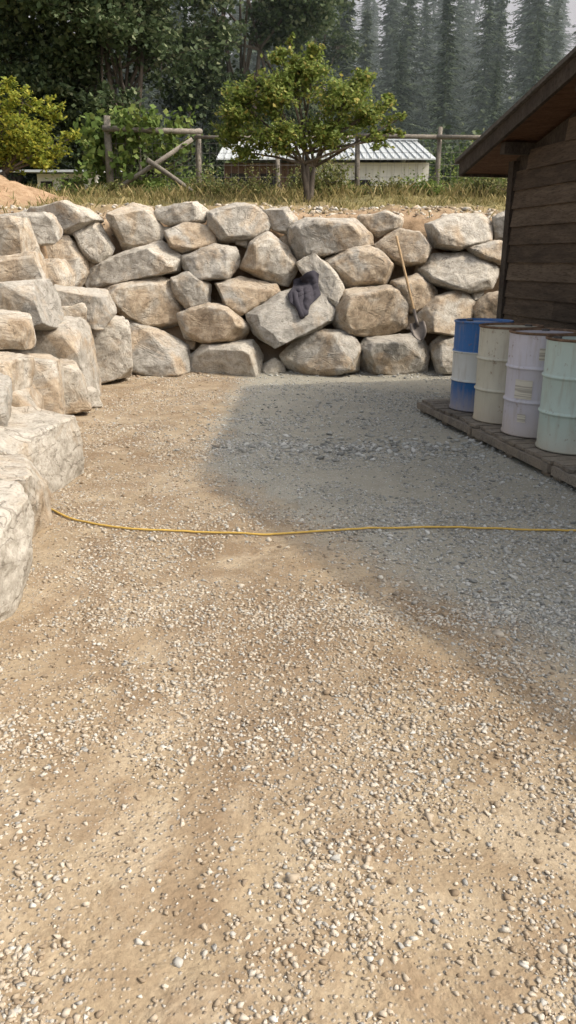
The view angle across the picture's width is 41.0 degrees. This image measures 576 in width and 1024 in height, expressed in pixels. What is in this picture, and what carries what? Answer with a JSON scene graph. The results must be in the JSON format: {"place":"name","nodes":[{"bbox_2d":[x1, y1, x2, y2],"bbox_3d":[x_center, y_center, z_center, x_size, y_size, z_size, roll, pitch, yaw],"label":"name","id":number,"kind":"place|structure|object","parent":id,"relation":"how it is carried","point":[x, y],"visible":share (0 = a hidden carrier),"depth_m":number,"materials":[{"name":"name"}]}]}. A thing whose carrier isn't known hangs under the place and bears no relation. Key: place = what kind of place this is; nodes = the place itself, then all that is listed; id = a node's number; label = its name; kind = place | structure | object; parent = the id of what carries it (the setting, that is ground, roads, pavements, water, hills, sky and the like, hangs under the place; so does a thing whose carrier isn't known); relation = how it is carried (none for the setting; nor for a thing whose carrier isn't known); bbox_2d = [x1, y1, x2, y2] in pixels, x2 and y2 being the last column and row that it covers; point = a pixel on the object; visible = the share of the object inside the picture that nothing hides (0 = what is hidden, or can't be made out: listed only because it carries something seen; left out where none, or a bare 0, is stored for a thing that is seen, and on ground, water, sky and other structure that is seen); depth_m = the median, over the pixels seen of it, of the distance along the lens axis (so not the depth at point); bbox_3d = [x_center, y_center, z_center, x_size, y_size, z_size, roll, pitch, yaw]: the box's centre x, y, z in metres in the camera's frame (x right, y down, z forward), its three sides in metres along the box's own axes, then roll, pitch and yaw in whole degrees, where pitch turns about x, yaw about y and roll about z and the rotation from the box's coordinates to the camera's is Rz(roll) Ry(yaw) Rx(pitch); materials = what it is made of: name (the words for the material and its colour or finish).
{"place":"outdoors","nodes":[
{"label":"outdoors","id":0,"kind":"place"},
{"bbox_2d":[0,177,506,218],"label":"dry grass","id":1,"kind":"structure","parent":0,"point":[182,193],"depth_m":15.91,"materials":[{"name":"plant"}]},
{"bbox_2d":[0,98,575,1023],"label":"ground","id":2,"kind":"structure","parent":0,"point":[110,964],"depth_m":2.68,"materials":[{"name":"beige gravel"}]},
{"bbox_2d":[0,480,33,621],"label":"boulder","id":3,"kind":"object","parent":2,"relation":"on","point":[16,528],"visible":0.94,"depth_m":3.69,"materials":[{"name":"beige stone"}]},
{"bbox_2d":[0,215,43,258],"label":"boulder","id":4,"kind":"object","parent":2,"relation":"on","point":[17,235],"visible":0.86,"depth_m":9.48,"materials":[{"name":"beige stone"}]},
{"bbox_2d":[0,452,52,538],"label":"boulder","id":5,"kind":"object","parent":2,"relation":"on","point":[22,470],"visible":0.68,"depth_m":4.64,"materials":[{"name":"beige stone"}]},
{"bbox_2d":[11,384,44,409],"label":"boulder","id":6,"kind":"object","parent":2,"relation":"on","point":[32,395],"visible":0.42,"depth_m":6.51,"materials":[{"name":"beige stone"}]},
{"bbox_2d":[0,351,34,391],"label":"boulder","id":7,"kind":"object","parent":6,"relation":"on","point":[18,369],"visible":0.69,"depth_m":6.52,"materials":[{"name":"beige stone"}]},
{"bbox_2d":[0,279,63,330],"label":"boulder","id":8,"kind":"object","parent":2,"relation":"on","point":[39,300],"visible":0.82,"depth_m":8.02,"materials":[{"name":"grey stone"}]},
{"bbox_2d":[1,351,64,413],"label":"boulder","id":9,"kind":"object","parent":2,"relation":"on","point":[48,380],"visible":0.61,"depth_m":7.12,"materials":[{"name":"beige stone"}]},
{"bbox_2d":[0,309,35,349],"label":"boulder","id":10,"kind":"object","parent":9,"relation":"on","point":[17,330],"visible":1,"depth_m":7.29,"materials":[{"name":"beige stone"}]},
{"bbox_2d":[0,75,81,177],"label":"fruit tree","id":11,"kind":"object","parent":2,"relation":"on","point":[26,134],"visible":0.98,"depth_m":15.32,"materials":[{"name":"green plant"}]},
{"bbox_2d":[0,406,84,492],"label":"boulder","id":12,"kind":"object","parent":2,"relation":"on","point":[48,444],"visible":0.66,"depth_m":5.59,"materials":[{"name":"beige stone"}]},
{"bbox_2d":[0,373,12,426],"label":"boulder","id":13,"kind":"object","parent":12,"relation":"on","point":[6,391],"visible":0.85,"depth_m":5.57,"materials":[{"name":"beige stone"}]},
{"bbox_2d":[0,0,100,186],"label":"cottonwood tree","id":14,"kind":"object","parent":2,"relation":"on","point":[13,47],"visible":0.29,"depth_m":28.90,"materials":[{"name":"green plant"}]},
{"bbox_2d":[1,316,101,395],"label":"boulder","id":15,"kind":"object","parent":2,"relation":"on","point":[70,338],"visible":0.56,"depth_m":8.62,"materials":[{"name":"beige stone"}]},
{"bbox_2d":[0,170,121,190],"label":"outbuilding","id":16,"kind":"structure","parent":2,"relation":"on","point":[41,178],"depth_m":22.12,"materials":[{"name":"metal"}]},
{"bbox_2d":[41,179,81,190],"bbox_3d":[-6.500,-9.195,22.227,1.200,0.770,0.028,0,18,0],"label":"door and window","id":17,"kind":"structure","parent":16,"relation":"in","point":[46,182],"depth_m":22.12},
{"bbox_2d":[38,168,95,195],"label":"shrub","id":18,"kind":"object","parent":2,"relation":"on","point":[78,183],"visible":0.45,"depth_m":17.27,"materials":[{"name":"green plant"}]},
{"bbox_2d":[46,235,89,286],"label":"boulder","id":19,"kind":"object","parent":2,"relation":"on","point":[65,247],"visible":0.27,"depth_m":11.21,"materials":[{"name":"beige stone"}]},
{"bbox_2d":[0,211,62,246],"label":"boulder","id":20,"kind":"object","parent":19,"relation":"on","point":[47,228],"visible":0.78,"depth_m":10.44,"materials":[{"name":"grey stone"}]},
{"bbox_2d":[27,200,103,235],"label":"boulder","id":21,"kind":"object","parent":19,"relation":"on","point":[71,217],"visible":0.67,"depth_m":11.13,"materials":[{"name":"beige stone"}]},
{"bbox_2d":[59,358,91,414],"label":"boulder","id":22,"kind":"object","parent":2,"relation":"on","point":[76,397],"visible":0.51,"depth_m":8.18,"materials":[{"name":"beige stone"}]},
{"bbox_2d":[87,386,102,407],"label":"boulder","id":23,"kind":"object","parent":2,"relation":"on","point":[94,396],"visible":0.34,"depth_m":8.71,"materials":[{"name":"beige stone"}]},
{"bbox_2d":[87,179,123,196],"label":"shrub","id":24,"kind":"object","parent":2,"relation":"on","point":[113,185],"visible":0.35,"depth_m":16.85,"materials":[{"name":"green plant"}]},
{"bbox_2d":[27,4,187,125],"bbox_3d":[-8.913,-23.364,37.048,8.870,17.361,7.019,0,18,0],"label":"cottonwood tree","id":25,"kind":"object","parent":2,"relation":"on","point":[177,17],"visible":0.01,"depth_m":36.01,"materials":[{"name":"green plant"}]},
{"bbox_2d":[91,315,132,383],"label":"boulder","id":26,"kind":"object","parent":2,"relation":"on","point":[113,342],"visible":0.41,"depth_m":10.29,"materials":[{"name":"beige stone"}]},
{"bbox_2d":[53,284,116,329],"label":"boulder","id":27,"kind":"object","parent":26,"relation":"on","point":[101,308],"visible":0.67,"depth_m":9.79,"materials":[{"name":"grey stone"}]},
{"bbox_2d":[44,258,74,285],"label":"boulder","id":28,"kind":"object","parent":27,"relation":"on","point":[60,271],"visible":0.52,"depth_m":10.19,"materials":[{"name":"beige stone"}]},
{"bbox_2d":[62,303,86,319],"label":"boulder","id":29,"kind":"object","parent":27,"relation":"on","point":[78,310],"visible":0.32,"depth_m":9.58,"materials":[{"name":"beige stone"}]},
{"bbox_2d":[0,0,225,185],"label":"cottonwood tree","id":30,"kind":"object","parent":2,"relation":"on","point":[69,64],"visible":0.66,"depth_m":28.49,"materials":[{"name":"green plant"}]},
{"bbox_2d":[73,104,202,192],"bbox_3d":[-3.395,-8.039,17.412,2.945,2.136,1.056,0,18,0],"label":"grape vine","id":31,"kind":"object","parent":2,"relation":"on","point":[95,154],"visible":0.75,"depth_m":17.20,"materials":[{"name":"green plant"}]},
{"bbox_2d":[126,177,171,195],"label":"shrub","id":32,"kind":"object","parent":2,"relation":"on","point":[148,183],"visible":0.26,"depth_m":16.95,"materials":[{"name":"green plant"}]},
{"bbox_2d":[125,318,190,376],"bbox_3d":[-2.065,-2.415,11.340,1.338,0.910,0.942,0,18,0],"label":"boulder","id":33,"kind":"object","parent":2,"relation":"on","point":[157,352],"visible":0.59,"depth_m":11.08,"materials":[{"name":"beige stone"}]},
{"bbox_2d":[103,276,184,329],"bbox_3d":[-2.118,-3.096,11.399,1.205,0.825,0.877,0,18,0],"label":"boulder","id":34,"kind":"object","parent":33,"relation":"on","point":[152,301],"visible":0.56,"depth_m":11.17,"materials":[{"name":"beige stone"}]},
{"bbox_2d":[85,240,181,288],"bbox_3d":[-2.283,-3.642,11.383,1.494,0.702,0.761,0,18,0],"label":"boulder","id":35,"kind":"object","parent":34,"relation":"on","point":[157,258],"visible":0.94,"depth_m":11.16,"materials":[{"name":"grey stone"}]},
{"bbox_2d":[73,222,114,263],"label":"boulder","id":36,"kind":"object","parent":35,"relation":"on","point":[95,244],"visible":0.84,"depth_m":11.22,"materials":[{"name":"grey stone"}]},
{"bbox_2d":[106,202,163,250],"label":"boulder","id":37,"kind":"object","parent":35,"relation":"on","point":[133,224],"visible":0.86,"depth_m":11.26,"materials":[{"name":"beige stone"}]},
{"bbox_2d":[150,156,220,189],"bbox_3d":[-2.569,-8.583,19.748,2.017,1.178,1.860,0,18,0],"label":"shrub","id":38,"kind":"object","parent":2,"relation":"on","point":[188,180],"visible":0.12,"depth_m":19.71,"materials":[{"name":"green plant"}]},
{"bbox_2d":[185,160,247,198],"bbox_3d":[-1.499,-7.155,16.641,1.453,0.806,1.287,0,18,0],"label":"shrub","id":39,"kind":"object","parent":2,"relation":"on","point":[213,181],"visible":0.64,"depth_m":16.55,"materials":[{"name":"green plant"}]},
{"bbox_2d":[190,339,263,376],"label":"boulder","id":40,"kind":"object","parent":2,"relation":"on","point":[242,358],"visible":0.9,"depth_m":11.06,"materials":[{"name":"beige stone"}]},
{"bbox_2d":[186,340,196,349],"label":"boulder","id":41,"kind":"object","parent":40,"relation":"on","point":[191,344],"visible":0.7,"depth_m":11.38,"materials":[{"name":"stone"}]},
{"bbox_2d":[176,302,249,343],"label":"boulder","id":42,"kind":"object","parent":40,"relation":"on","point":[209,323],"visible":0.95,"depth_m":11.07,"materials":[{"name":"beige stone"}]},
{"bbox_2d":[170,271,211,308],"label":"boulder","id":43,"kind":"object","parent":42,"relation":"on","point":[188,289],"visible":0.9,"depth_m":11.15,"materials":[{"name":"grey stone"}]},
{"bbox_2d":[181,243,239,280],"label":"boulder","id":44,"kind":"object","parent":43,"relation":"on","point":[214,261],"visible":0.97,"depth_m":11.12,"materials":[{"name":"grey stone"}]},
{"bbox_2d":[164,222,216,253],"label":"boulder","id":45,"kind":"object","parent":44,"relation":"on","point":[185,237],"visible":0.89,"depth_m":11.20,"materials":[{"name":"beige stone"}]},
{"bbox_2d":[154,201,208,226],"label":"boulder","id":46,"kind":"object","parent":45,"relation":"on","point":[173,215],"visible":0.91,"depth_m":11.26,"materials":[{"name":"beige stone"}]},
{"bbox_2d":[214,276,280,317],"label":"boulder","id":47,"kind":"object","parent":42,"relation":"on","point":[241,296],"visible":0.81,"depth_m":11.16,"materials":[{"name":"beige stone"}]},
{"bbox_2d":[239,231,298,286],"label":"boulder","id":48,"kind":"object","parent":47,"relation":"on","point":[269,257],"visible":0.98,"depth_m":11.19,"materials":[{"name":"beige stone"}]},
{"bbox_2d":[206,202,270,243],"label":"boulder","id":49,"kind":"object","parent":48,"relation":"on","point":[234,222],"visible":0.88,"depth_m":11.22,"materials":[{"name":"beige stone"}]},
{"bbox_2d":[235,241,248,247],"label":"boulder","id":50,"kind":"object","parent":48,"relation":"on","point":[244,244],"visible":0.41,"depth_m":11.42,"materials":[{"name":"stone"}]},
{"bbox_2d":[279,234,288,245],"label":"boulder","id":51,"kind":"object","parent":48,"relation":"on","point":[284,239],"visible":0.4,"depth_m":11.40,"materials":[{"name":"stone"}]},
{"bbox_2d":[262,206,297,234],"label":"boulder","id":52,"kind":"object","parent":51,"relation":"on","point":[282,219],"visible":0.82,"depth_m":11.32,"materials":[{"name":"grey stone"}]},
{"bbox_2d":[153,0,357,182],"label":"cottonwood tree","id":53,"kind":"object","parent":2,"relation":"on","point":[304,20],"visible":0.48,"depth_m":31.75,"materials":[{"name":"green plant"}]},
{"bbox_2d":[0,97,510,190],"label":"hedgerow foliage","id":54,"kind":"object","parent":2,"relation":"on","point":[62,166],"visible":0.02,"depth_m":32.22,"materials":[{"name":"green plant"}]},
{"bbox_2d":[227,161,292,196],"bbox_3d":[-0.637,-7.097,16.441,1.533,0.907,1.151,0,18,0],"label":"shrub","id":55,"kind":"object","parent":2,"relation":"on","point":[257,188],"visible":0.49,"depth_m":16.30,"materials":[{"name":"green plant"}]},
{"bbox_2d":[262,357,285,373],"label":"boulder","id":56,"kind":"object","parent":2,"relation":"on","point":[273,365],"visible":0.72,"depth_m":11.23,"materials":[{"name":"grey stone"}]},
{"bbox_2d":[2,0,575,178],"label":"conifer forest","id":57,"kind":"object","parent":2,"relation":"on","point":[446,85],"visible":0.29,"depth_m":57.19,"materials":[{"name":"green plant"}]},
{"bbox_2d":[102,115,499,191],"bbox_3d":[1.483,-7.837,17.198,11.235,1.888,0.614,0,18,0],"label":"wooden fence","id":58,"kind":"object","parent":2,"relation":"on","point":[199,136],"visible":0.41,"depth_m":17.16,"materials":[{"name":"brown wood"}]},
{"bbox_2d":[272,161,333,198],"bbox_3d":[0.384,-7.338,16.954,1.559,0.915,1.250,0,18,0],"label":"shrub","id":59,"kind":"object","parent":2,"relation":"on","point":[298,181],"visible":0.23,"depth_m":16.82,"materials":[{"name":"green plant"}]},
{"bbox_2d":[241,0,366,131],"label":"cottonwood tree","id":60,"kind":"object","parent":2,"relation":"on","point":[348,46],"visible":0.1,"depth_m":38.03,"materials":[{"name":"green plant"}]},
{"bbox_2d":[209,31,406,203],"bbox_3d":[0.378,-7.261,14.481,3.756,3.053,1.617,0,18,0],"label":"fruit tree","id":61,"kind":"object","parent":2,"relation":"on","point":[278,90],"visible":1,"depth_m":14.29,"materials":[{"name":"green plant"}]},
{"bbox_2d":[51,508,575,535],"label":"garden hose","id":62,"kind":"object","parent":2,"relation":"on","point":[262,534],"visible":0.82,"depth_m":4.77,"materials":[{"name":"yellow rubber"}]},
{"bbox_2d":[279,329,361,375],"bbox_3d":[0.476,-2.286,11.251,1.215,0.768,0.853,0,18,0],"label":"boulder","id":63,"kind":"object","parent":2,"relation":"on","point":[329,352],"visible":0.81,"depth_m":11.03,"materials":[{"name":"beige stone"}]},
{"bbox_2d":[245,288,335,348],"bbox_3d":[0.055,-2.882,11.208,1.368,0.964,0.963,0,18,0],"label":"boulder","id":64,"kind":"object","parent":63,"relation":"on","point":[275,321],"visible":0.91,"depth_m":10.95,"materials":[{"name":"grey stone"}]},
{"bbox_2d":[288,270,320,318],"bbox_3d":[0.175,-3.142,11.111,0.497,0.655,0.580,-17,25,-42],"label":"jacket","id":65,"kind":"object","parent":64,"relation":"on","point":[304,293],"visible":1,"depth_m":11.01,"materials":[{"name":"black fabric"}]},
{"bbox_2d":[296,253,344,306],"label":"boulder","id":66,"kind":"object","parent":64,"relation":"on","point":[331,285],"visible":0.84,"depth_m":11.11,"materials":[{"name":"grey stone"}]},
{"bbox_2d":[287,217,373,260],"bbox_3d":[0.631,-4.022,11.413,1.294,0.647,0.716,0,18,0],"label":"boulder","id":67,"kind":"object","parent":66,"relation":"on","point":[321,237],"visible":0.97,"depth_m":11.15,"materials":[{"name":"grey stone"}]},
{"bbox_2d":[289,143,360,194],"bbox_3d":[0.827,-7.819,16.980,1.656,1.611,1.553,0,18,0],"label":"shrub","id":68,"kind":"object","parent":2,"relation":"on","point":[332,178],"visible":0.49,"depth_m":16.93,"materials":[{"name":"green plant"}]},
{"bbox_2d":[216,139,435,189],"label":"metal roof barn","id":69,"kind":"structure","parent":2,"relation":"on","point":[405,155],"depth_m":25.26,"materials":[{"name":"white metal"}]},
{"bbox_2d":[352,170,421,195],"bbox_3d":[2.236,-7.168,16.820,1.220,0.618,1.623,17,24,41],"label":"shrub","id":70,"kind":"object","parent":2,"relation":"on","point":[392,180],"visible":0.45,"depth_m":16.69,"materials":[{"name":"green plant"}]},
{"bbox_2d":[360,333,429,374],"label":"boulder","id":71,"kind":"object","parent":2,"relation":"on","point":[399,354],"visible":0.8,"depth_m":11.09,"materials":[{"name":"beige stone"}]},
{"bbox_2d":[332,284,409,336],"bbox_3d":[1.200,-2.941,11.276,1.187,0.745,0.851,0,18,0],"label":"boulder","id":72,"kind":"object","parent":71,"relation":"on","point":[379,310],"visible":0.81,"depth_m":11.04,"materials":[{"name":"beige stone"}]},
{"bbox_2d":[324,244,393,288],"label":"boulder","id":73,"kind":"object","parent":72,"relation":"on","point":[364,265],"visible":0.74,"depth_m":11.13,"materials":[{"name":"beige stone"}]},
{"bbox_2d":[374,227,432,266],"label":"boulder","id":74,"kind":"object","parent":73,"relation":"on","point":[416,247],"visible":0.9,"depth_m":11.14,"materials":[{"name":"beige stone"}]},
{"bbox_2d":[357,210,403,237],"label":"boulder","id":75,"kind":"object","parent":74,"relation":"on","point":[380,224],"visible":0.86,"depth_m":11.32,"materials":[{"name":"beige stone"}]},
{"bbox_2d":[406,314,414,329],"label":"boulder","id":76,"kind":"object","parent":71,"relation":"on","point":[411,318],"visible":0.23,"depth_m":11.37,"materials":[{"name":"grey stone"}]},
{"bbox_2d":[390,273,437,313],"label":"boulder","id":77,"kind":"object","parent":76,"relation":"on","point":[424,291],"visible":0.63,"depth_m":11.18,"materials":[{"name":"beige stone"}]},
{"bbox_2d":[395,235,426,340],"bbox_3d":[1.670,-3.161,10.862,0.197,1.412,0.865,-9,20,-26],"label":"shovel","id":78,"kind":"object","parent":2,"relation":"on","point":[418,329],"visible":1,"depth_m":10.78,"materials":[{"name":"wood"}]},
{"bbox_2d":[401,159,446,195],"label":"shrub","id":79,"kind":"object","parent":2,"relation":"on","point":[432,185],"visible":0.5,"depth_m":16.69,"materials":[{"name":"green plant"}]},
{"bbox_2d":[428,335,453,374],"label":"boulder","id":80,"kind":"object","parent":2,"relation":"on","point":[441,347],"visible":0.52,"depth_m":11.08,"materials":[{"name":"beige stone"}]},
{"bbox_2d":[417,290,475,335],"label":"boulder","id":81,"kind":"object","parent":80,"relation":"on","point":[439,314],"visible":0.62,"depth_m":11.13,"materials":[{"name":"beige stone"}]},
{"bbox_2d":[417,251,498,293],"bbox_3d":[2.508,-3.534,11.379,1.215,0.598,0.732,0,18,0],"label":"boulder","id":82,"kind":"object","parent":81,"relation":"on","point":[468,272],"visible":0.91,"depth_m":11.17,"materials":[{"name":"grey stone"}]},
{"bbox_2d":[424,212,492,251],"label":"boulder","id":83,"kind":"object","parent":82,"relation":"on","point":[454,232],"visible":0.96,"depth_m":11.15,"materials":[{"name":"grey stone"}]},
{"bbox_2d":[466,240,502,264],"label":"boulder","id":84,"kind":"object","parent":82,"relation":"on","point":[490,251],"visible":0.6,"depth_m":11.16,"materials":[{"name":"beige stone"}]},
{"bbox_2d":[492,211,504,240],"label":"boulder","id":85,"kind":"object","parent":84,"relation":"on","point":[498,222],"visible":0.23,"depth_m":11.28,"materials":[{"name":"grey stone"}]},
{"bbox_2d":[427,140,494,193],"bbox_3d":[4.368,-8.342,18.803,2.112,1.323,1.584,3,18,10],"label":"shrub","id":86,"kind":"object","parent":2,"relation":"on","point":[454,175],"visible":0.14,"depth_m":18.86,"materials":[{"name":"green plant"}]},
{"bbox_2d":[442,176,505,196],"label":"shrub","id":87,"kind":"object","parent":2,"relation":"on","point":[477,183],"visible":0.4,"depth_m":16.49,"materials":[{"name":"green plant"}]},
{"bbox_2d":[473,291,497,318],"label":"boulder","id":88,"kind":"object","parent":2,"relation":"on","point":[485,305],"visible":0.41,"depth_m":11.15,"materials":[{"name":"beige stone"}]},
{"bbox_2d":[471,290,484,300],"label":"boulder","id":89,"kind":"object","parent":88,"relation":"on","point":[476,296],"visible":0.56,"depth_m":11.32,"materials":[{"name":"grey stone"}]},
{"bbox_2d":[482,178,507,198],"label":"shrub","id":90,"kind":"object","parent":2,"relation":"on","point":[503,182],"visible":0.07,"depth_m":16.19,"materials":[{"name":"green plant"}]},
{"bbox_2d":[483,177,507,190],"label":"shrub","id":91,"kind":"object","parent":2,"relation":"on","point":[498,181],"visible":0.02,"depth_m":18.79,"materials":[{"name":"green plant"}]},
{"bbox_2d":[417,399,575,486],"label":"wooden pallet platform","id":92,"kind":"structure","parent":2,"relation":"on","point":[560,468],"depth_m":6.62,"materials":[{"name":"wood"}]},
{"bbox_2d":[449,318,513,412],"bbox_3d":[1.960,-1.499,7.843,0.588,0.884,0.588,-10,21,-29],"label":"steel drum","id":93,"kind":"object","parent":92,"relation":"on","point":[464,363],"visible":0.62,"depth_m":7.68,"materials":[{"name":"paint"}]},
{"bbox_2d":[472,322,543,424],"bbox_3d":[2.070,-1.315,7.282,0.588,0.884,0.588,-7,20,-22],"label":"steel drum","id":94,"kind":"object","parent":92,"relation":"on","point":[492,360],"visible":0.65,"depth_m":7.12,"materials":[{"name":"paint"}]},
{"bbox_2d":[501,328,575,438],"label":"steel drum","id":95,"kind":"object","parent":92,"relation":"on","point":[525,370],"visible":0.6,"depth_m":6.55,"materials":[{"name":"paint"}]},
{"bbox_2d":[535,334,575,454],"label":"steel drum","id":96,"kind":"object","parent":92,"relation":"on","point":[556,431],"visible":1,"depth_m":6.01,"materials":[{"name":"paint"}]},
{"bbox_2d":[454,46,575,329],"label":"wooden shed","id":97,"kind":"structure","parent":2,"relation":"on","point":[525,144],"depth_m":7.72,"materials":[{"name":"brown wood"}]},
{"bbox_2d":[28,0,575,94],"label":"sky","id":98,"kind":"structure","parent":0,"point":[571,6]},
{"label":"boulder","id":99,"kind":"object","parent":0,"visible":0},
{"bbox_2d":[0,251,48,281],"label":"boulder","id":100,"kind":"object","parent":99,"relation":"on","point":[27,265],"visible":0.68,"depth_m":9.06,"materials":[{"name":"beige stone"}]}
]}

